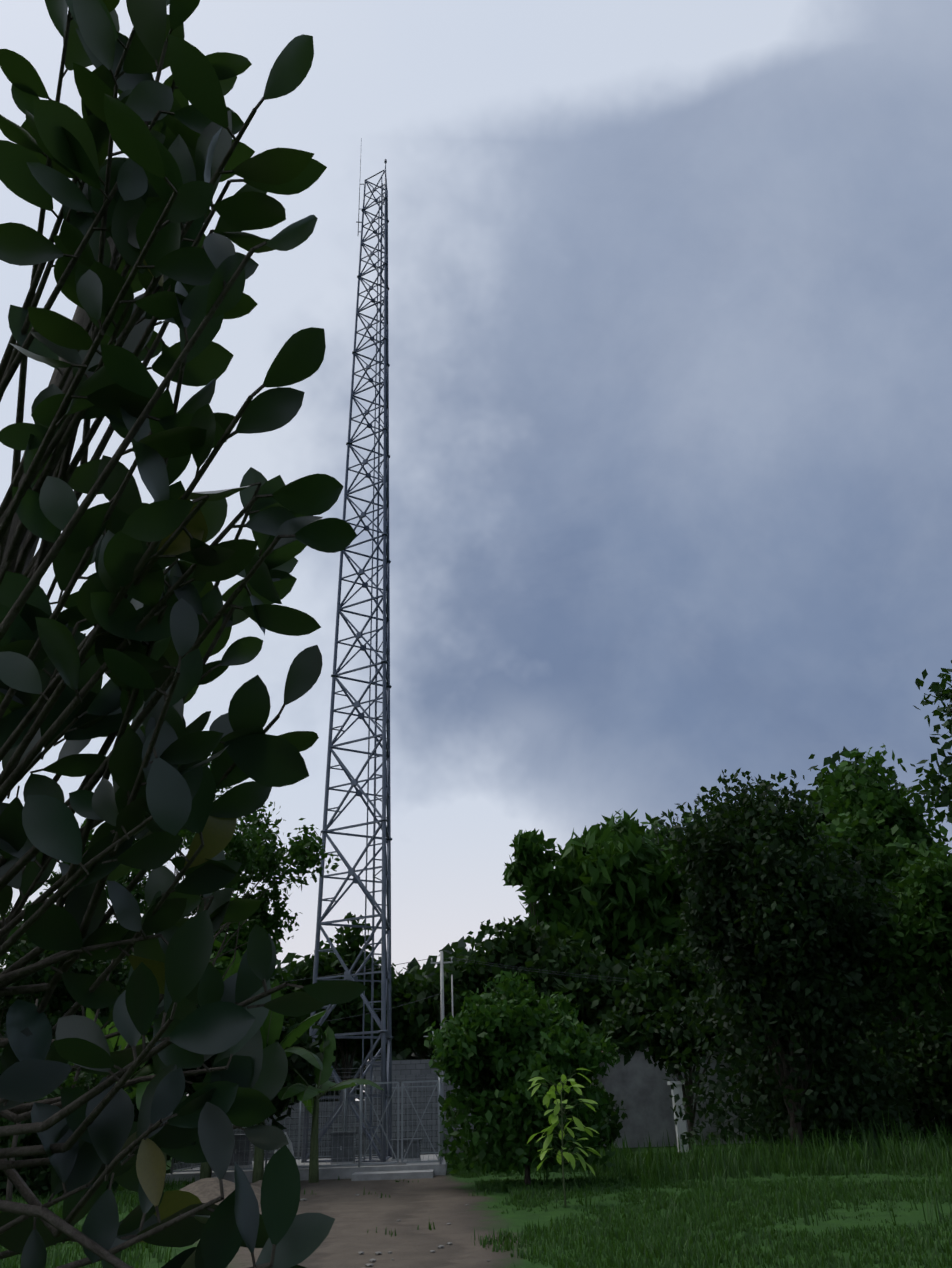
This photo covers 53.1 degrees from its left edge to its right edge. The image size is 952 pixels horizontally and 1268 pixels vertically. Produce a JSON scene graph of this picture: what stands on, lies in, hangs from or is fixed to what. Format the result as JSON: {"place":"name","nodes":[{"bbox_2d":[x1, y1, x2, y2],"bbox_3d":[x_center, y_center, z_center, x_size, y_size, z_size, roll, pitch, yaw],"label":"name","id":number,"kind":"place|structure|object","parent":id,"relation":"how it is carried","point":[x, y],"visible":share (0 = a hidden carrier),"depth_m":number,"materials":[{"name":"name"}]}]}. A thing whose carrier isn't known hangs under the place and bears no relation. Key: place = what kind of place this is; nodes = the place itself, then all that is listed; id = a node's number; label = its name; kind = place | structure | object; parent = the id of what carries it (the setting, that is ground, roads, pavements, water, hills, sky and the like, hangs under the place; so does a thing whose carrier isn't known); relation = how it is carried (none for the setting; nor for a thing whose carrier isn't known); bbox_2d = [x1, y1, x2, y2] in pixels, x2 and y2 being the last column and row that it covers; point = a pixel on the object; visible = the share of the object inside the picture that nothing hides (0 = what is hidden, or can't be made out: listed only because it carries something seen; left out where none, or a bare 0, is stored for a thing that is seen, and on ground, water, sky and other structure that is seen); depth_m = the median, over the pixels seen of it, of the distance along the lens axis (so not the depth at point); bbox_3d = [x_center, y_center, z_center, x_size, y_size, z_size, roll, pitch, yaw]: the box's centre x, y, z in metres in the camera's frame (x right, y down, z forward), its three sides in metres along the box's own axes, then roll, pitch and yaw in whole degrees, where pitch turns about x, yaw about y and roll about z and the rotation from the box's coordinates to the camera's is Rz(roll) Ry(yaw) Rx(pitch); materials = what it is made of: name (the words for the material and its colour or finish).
{"place":"outdoors","nodes":[
{"label":"outdoors","id":0,"kind":"place"},
{"bbox_2d":[69,1022,117,1087],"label":"banana plant","id":1,"kind":"object","parent":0,"point":[113,1040],"depth_m":29.91,"materials":[{"name":"green plant"}]},
{"bbox_2d":[136,1022,166,1190],"bbox_3d":[-8.667,12.806,27.060,3.097,5.395,5.117,-11,-28,17],"label":"banana plant","id":2,"kind":"object","parent":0,"point":[141,1088],"depth_m":25.08,"materials":[{"name":"green plant"}]},
{"bbox_2d":[0,1176,375,1267],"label":"grass","id":3,"kind":"structure","parent":0,"point":[128,1199],"depth_m":13.94,"materials":[{"name":"green plant"}]},
{"bbox_2d":[274,1132,293,1155],"bbox_3d":[-5.832,15.711,28.997,0.625,0.985,0.444,-1,-27,-2],"label":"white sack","id":4,"kind":"object","parent":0,"point":[289,1146],"visible":0.12,"depth_m":28.95,"materials":[{"name":"white plastic"}]},
{"bbox_2d":[173,1059,491,1168],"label":"block wall","id":5,"kind":"structure","parent":0,"point":[413,1070],"depth_m":37.34,"materials":[{"name":"grey concrete"}]},
{"bbox_2d":[329,1131,357,1163],"bbox_3d":[-4.080,15.824,29.284,0.800,0.930,0.830,-1,-27,-2],"label":"cabinet","id":6,"kind":"object","parent":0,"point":[349,1144],"visible":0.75,"depth_m":29.02,"materials":[{"name":"grey metal"}]},
{"bbox_2d":[0,0,951,1100],"label":"sky","id":7,"kind":"structure","parent":0,"point":[669,281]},
{"bbox_2d":[1,1127,951,1267],"bbox_3d":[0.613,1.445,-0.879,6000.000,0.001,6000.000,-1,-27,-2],"label":"ground","id":8,"kind":"structure","parent":0,"point":[440,1201],"depth_m":15.70,"materials":[{"name":"green plant"}]},
{"bbox_2d":[0,996,29,1037],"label":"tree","id":9,"kind":"object","parent":8,"relation":"on","point":[5,1034],"depth_m":68.25,"materials":[{"name":"green plant"}]},
{"bbox_2d":[6,959,113,1200],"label":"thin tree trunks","id":10,"kind":"object","parent":8,"relation":"on","point":[9,1188],"visible":0.12,"depth_m":21.16,"materials":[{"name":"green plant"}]},
{"bbox_2d":[0,871,133,1037],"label":"tree","id":11,"kind":"object","parent":8,"relation":"on","point":[22,945],"depth_m":34.24,"materials":[{"name":"green plant"}]},
{"bbox_2d":[0,1058,135,1200],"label":"shrub foliage","id":12,"kind":"object","parent":8,"relation":"on","point":[39,1184],"visible":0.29,"depth_m":23.76,"materials":[{"name":"green plant"}]},
{"bbox_2d":[4,946,133,1030],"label":"tree","id":13,"kind":"object","parent":8,"relation":"on","point":[130,952],"depth_m":47.61,"materials":[{"name":"green plant"}]},
{"bbox_2d":[0,992,188,1179],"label":"shrub foliage","id":14,"kind":"object","parent":8,"relation":"on","point":[55,1016],"visible":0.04,"depth_m":33.86,"materials":[{"name":"green plant"}]},
{"bbox_2d":[86,1008,153,1192],"bbox_3d":[-9.771,12.891,26.761,2.163,5.055,4.869,-1,-27,-2],"label":"banana plant","id":15,"kind":"object","parent":8,"relation":"on","point":[122,1045],"depth_m":26.71,"materials":[{"name":"green plant"}]},
{"bbox_2d":[117,949,246,1179],"bbox_3d":[-8.185,12.485,27.524,5.052,6.367,5.236,-1,-27,-2],"label":"banana plant","id":16,"kind":"object","parent":8,"relation":"on","point":[235,966],"depth_m":27.72,"materials":[{"name":"green plant"}]},
{"bbox_2d":[0,0,367,1267],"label":"tree","id":17,"kind":"object","parent":8,"relation":"on","point":[186,146],"depth_m":2.36,"materials":[{"name":"green plant"}]},
{"bbox_2d":[49,754,340,1004],"bbox_3d":[-8.410,8.954,27.017,7.868,12.347,6.643,20,-34,-37],"label":"airy tree","id":18,"kind":"object","parent":8,"relation":"on","point":[262,857],"depth_m":28.31,"materials":[{"name":"green plant"}]},
{"bbox_2d":[180,1177,260,1207],"bbox_3d":[-5.674,12.188,20.808,3.400,0.568,3.000,-1,-27,-2],"label":"rock","id":19,"kind":"object","parent":8,"relation":"on","point":[205,1190],"visible":0.12,"depth_m":20.39,"materials":[{"name":"grey stone"}]},
{"bbox_2d":[147,1004,329,1174],"bbox_3d":[-7.334,13.140,27.951,5.941,5.637,5.785,-1,-27,-2],"label":"forked tree","id":20,"kind":"object","parent":8,"relation":"on","point":[303,1067],"depth_m":28.13,"materials":[{"name":"green plant"}]},
{"bbox_2d":[209,893,304,994],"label":"tree","id":21,"kind":"object","parent":8,"relation":"on","point":[222,962],"depth_m":44.83,"materials":[{"name":"green plant"}]},
{"bbox_2d":[250,1180,300,1191],"bbox_3d":[-5.351,13.792,23.758,2.000,0.312,1.800,-1,-27,-2],"label":"rock","id":22,"kind":"object","parent":8,"relation":"on","point":[258,1183],"visible":0.02,"depth_m":23.61,"materials":[{"name":"grey stone"}]},
{"bbox_2d":[252,978,326,1182],"bbox_3d":[-5.928,12.759,27.395,3.539,5.605,5.477,-1,-27,-2],"label":"banana plant","id":23,"kind":"object","parent":8,"relation":"on","point":[276,1024],"depth_m":27.83,"materials":[{"name":"green plant"}]},
{"bbox_2d":[165,1154,447,1183],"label":"concrete slab","id":24,"kind":"structure","parent":8,"relation":"on","point":[399,1170],"depth_m":27.92,"materials":[{"name":"grey concrete"}]},
{"bbox_2d":[227,1134,252,1170],"bbox_3d":[-7.280,15.924,29.285,0.850,0.950,0.830,-1,-27,-2],"label":"cabinet","id":25,"kind":"object","parent":24,"relation":"on","point":[245,1149],"visible":0.58,"depth_m":29.01,"materials":[{"name":"grey metal"}]},
{"bbox_2d":[390,1138,422,1160],"bbox_3d":[-2.189,16.223,29.903,1.000,0.650,0.730,-1,-27,-2],"label":"cabinet","id":26,"kind":"object","parent":24,"relation":"on","point":[416,1148],"visible":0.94,"depth_m":29.68,"materials":[{"name":"grey metal"}]},
{"bbox_2d":[170,1066,444,1173],"bbox_3d":[-5.100,16.171,31.903,8.424,2.709,7.724,-1,-27,-2],"label":"compound fence","id":27,"kind":"object","parent":8,"relation":"on","point":[440,1084],"visible":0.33,"depth_m":28.75,"materials":[{"name":"grey metal"}]},
{"bbox_2d":[273,952,365,1102],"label":"tree","id":28,"kind":"object","parent":8,"relation":"on","point":[289,957],"visible":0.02,"depth_m":75.34,"materials":[{"name":"green plant"}]},
{"bbox_2d":[275,1026,383,1182],"bbox_3d":[-4.351,13.584,27.609,3.476,4.228,3.573,-1,-27,-2],"label":"banana plant","id":29,"kind":"object","parent":8,"relation":"on","point":[298,1091],"depth_m":27.53,"materials":[{"name":"green plant"}]},
{"bbox_2d":[301,138,392,1162],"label":"tower","id":30,"kind":"structure","parent":8,"relation":"on","point":[385,1036],"depth_m":36.83,"materials":[{"name":"metal"}]},
{"bbox_2d":[342,1085,366,1159],"bbox_3d":[-3.790,15.493,30.254,0.251,2.368,1.505,-15,-29,24],"label":"fence post","id":31,"kind":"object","parent":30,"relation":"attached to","point":[345,1095],"depth_m":30.02,"materials":[{"name":"metal"}]},
{"bbox_2d":[290,912,411,1100],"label":"tree","id":32,"kind":"object","parent":8,"relation":"on","point":[348,952],"depth_m":45.26,"materials":[{"name":"green plant"}]},
{"bbox_2d":[300,1194,489,1265],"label":"track stones","id":33,"kind":"object","parent":8,"relation":"on","point":[390,1252],"visible":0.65,"depth_m":12.84,"materials":[{"name":"grey stone"}]},
{"bbox_2d":[365,936,475,1068],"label":"tree","id":34,"kind":"object","parent":8,"relation":"on","point":[429,967],"visible":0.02,"depth_m":74.97,"materials":[{"name":"green plant"}]},
{"bbox_2d":[374,945,488,1059],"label":"tree","id":35,"kind":"object","parent":8,"relation":"on","point":[410,1026],"depth_m":45.70,"materials":[{"name":"green plant"}]},
{"bbox_2d":[431,951,453,1027],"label":"utility pole","id":36,"kind":"object","parent":8,"relation":"on","point":[441,962],"visible":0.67,"depth_m":42.89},
{"bbox_2d":[279,958,624,1028],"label":"power line","id":37,"kind":"object","parent":36,"relation":"hanging from","point":[464,961],"visible":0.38,"depth_m":44.03,"materials":[{"name":"black rubber"}]},
{"bbox_2d":[423,970,619,1185],"bbox_3d":[1.212,11.071,23.802,5.037,5.087,4.726,-1,-27,-2],"label":"bush","id":38,"kind":"object","parent":8,"relation":"on","point":[511,1042],"depth_m":23.02,"materials":[{"name":"green plant"}]},
{"bbox_2d":[503,829,569,925],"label":"wispy tree","id":39,"kind":"object","parent":8,"relation":"on","point":[532,870],"depth_m":55.84,"materials":[{"name":"green plant"}]},
{"bbox_2d":[457,915,634,1134],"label":"tree","id":40,"kind":"object","parent":8,"relation":"on","point":[519,945],"depth_m":48.59,"materials":[{"name":"green plant"}]},
{"bbox_2d":[527,1068,600,1206],"bbox_3d":[1.707,9.792,18.584,1.450,2.371,1.379,-1,-27,-2],"label":"sapling","id":41,"kind":"object","parent":8,"relation":"on","point":[553,1117],"depth_m":18.59,"materials":[{"name":"green plant"}]},
{"bbox_2d":[564,1077,627,1154],"bbox_3d":[3.395,18.576,37.133,5.012,3.296,4.578,-1,-27,-2],"label":"undergrowth foliage","id":42,"kind":"object","parent":8,"relation":"on","point":[614,1118],"visible":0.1,"depth_m":36.29,"materials":[{"name":"green plant"}]},
{"bbox_2d":[519,808,705,999],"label":"tree","id":43,"kind":"object","parent":8,"relation":"on","point":[611,898],"depth_m":55.04,"materials":[{"name":"green plant"}]},
{"bbox_2d":[596,936,744,1149],"bbox_3d":[8.384,16.658,39.117,7.166,8.303,6.014,-1,-27,-2],"label":"tree","id":44,"kind":"object","parent":8,"relation":"on","point":[633,1025],"depth_m":38.47,"materials":[{"name":"green plant"}]},
{"bbox_2d":[590,1047,756,1147],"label":"house walls","id":45,"kind":"structure","parent":8,"relation":"on","point":[639,1086],"depth_m":42.19,"materials":[{"name":"grey concrete"}]},
{"bbox_2d":[640,807,777,1131],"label":"tree","id":46,"kind":"object","parent":8,"relation":"on","point":[672,887],"depth_m":58.73,"materials":[{"name":"green plant"}]},
{"bbox_2d":[539,1124,951,1232],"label":"tall weeds","id":47,"kind":"object","parent":8,"relation":"on","point":[715,1174],"visible":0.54,"depth_m":18.42,"materials":[{"name":"green plant"}]},
{"bbox_2d":[739,1051,783,1142],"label":"undergrowth foliage","id":48,"kind":"object","parent":8,"relation":"on","point":[749,1105],"depth_m":39.39,"materials":[{"name":"green plant"}]},
{"bbox_2d":[578,1106,951,1183],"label":"edge weeds","id":49,"kind":"object","parent":8,"relation":"on","point":[842,1156],"visible":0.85,"depth_m":25.29,"materials":[{"name":"green plant"}]},
{"bbox_2d":[642,768,925,1149],"bbox_3d":[10.954,11.435,34.639,8.928,13.520,9.156,-1,-27,-2],"label":"dark tree","id":50,"kind":"object","parent":8,"relation":"on","point":[821,911],"depth_m":32.77,"materials":[{"name":"green plant"}]},
{"bbox_2d":[667,1081,951,1152],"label":"white garden wall","id":51,"kind":"structure","parent":8,"relation":"on","point":[680,1127],"depth_m":35.86,"materials":[{"name":"paint"}]},
{"bbox_2d":[748,1035,917,1146],"bbox_3d":[13.390,16.921,35.815,6.501,4.406,4.440,-1,-27,-2],"label":"undergrowth foliage","id":52,"kind":"object","parent":8,"relation":"on","point":[888,1100],"visible":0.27,"depth_m":34.80,"materials":[{"name":"green plant"}]},
{"bbox_2d":[774,746,949,1046],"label":"tree","id":53,"kind":"object","parent":8,"relation":"on","point":[833,759],"visible":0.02,"depth_m":56.82,"materials":[{"name":"green plant"}]},
{"bbox_2d":[804,743,951,1122],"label":"tree","id":54,"kind":"object","parent":8,"relation":"on","point":[897,834],"depth_m":44.10,"materials":[{"name":"green plant"}]},
{"bbox_2d":[841,1009,951,1143],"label":"undergrowth foliage","id":55,"kind":"object","parent":8,"relation":"on","point":[939,1105],"visible":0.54,"depth_m":36.44,"materials":[{"name":"green plant"}]},
{"bbox_2d":[847,843,951,1032],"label":"tree","id":56,"kind":"object","parent":8,"relation":"on","point":[928,908],"depth_m":32.57,"materials":[{"name":"green plant"}]},
{"bbox_2d":[907,660,951,827],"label":"tree","id":57,"kind":"object","parent":8,"relation":"on","point":[941,692],"visible":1,"depth_m":25.72,"materials":[{"name":"green plant"}]},
{"bbox_2d":[367,1142,951,1267],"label":"grass","id":58,"kind":"structure","parent":0,"point":[629,1230],"depth_m":14.31,"materials":[{"name":"green plant"}]}
]}

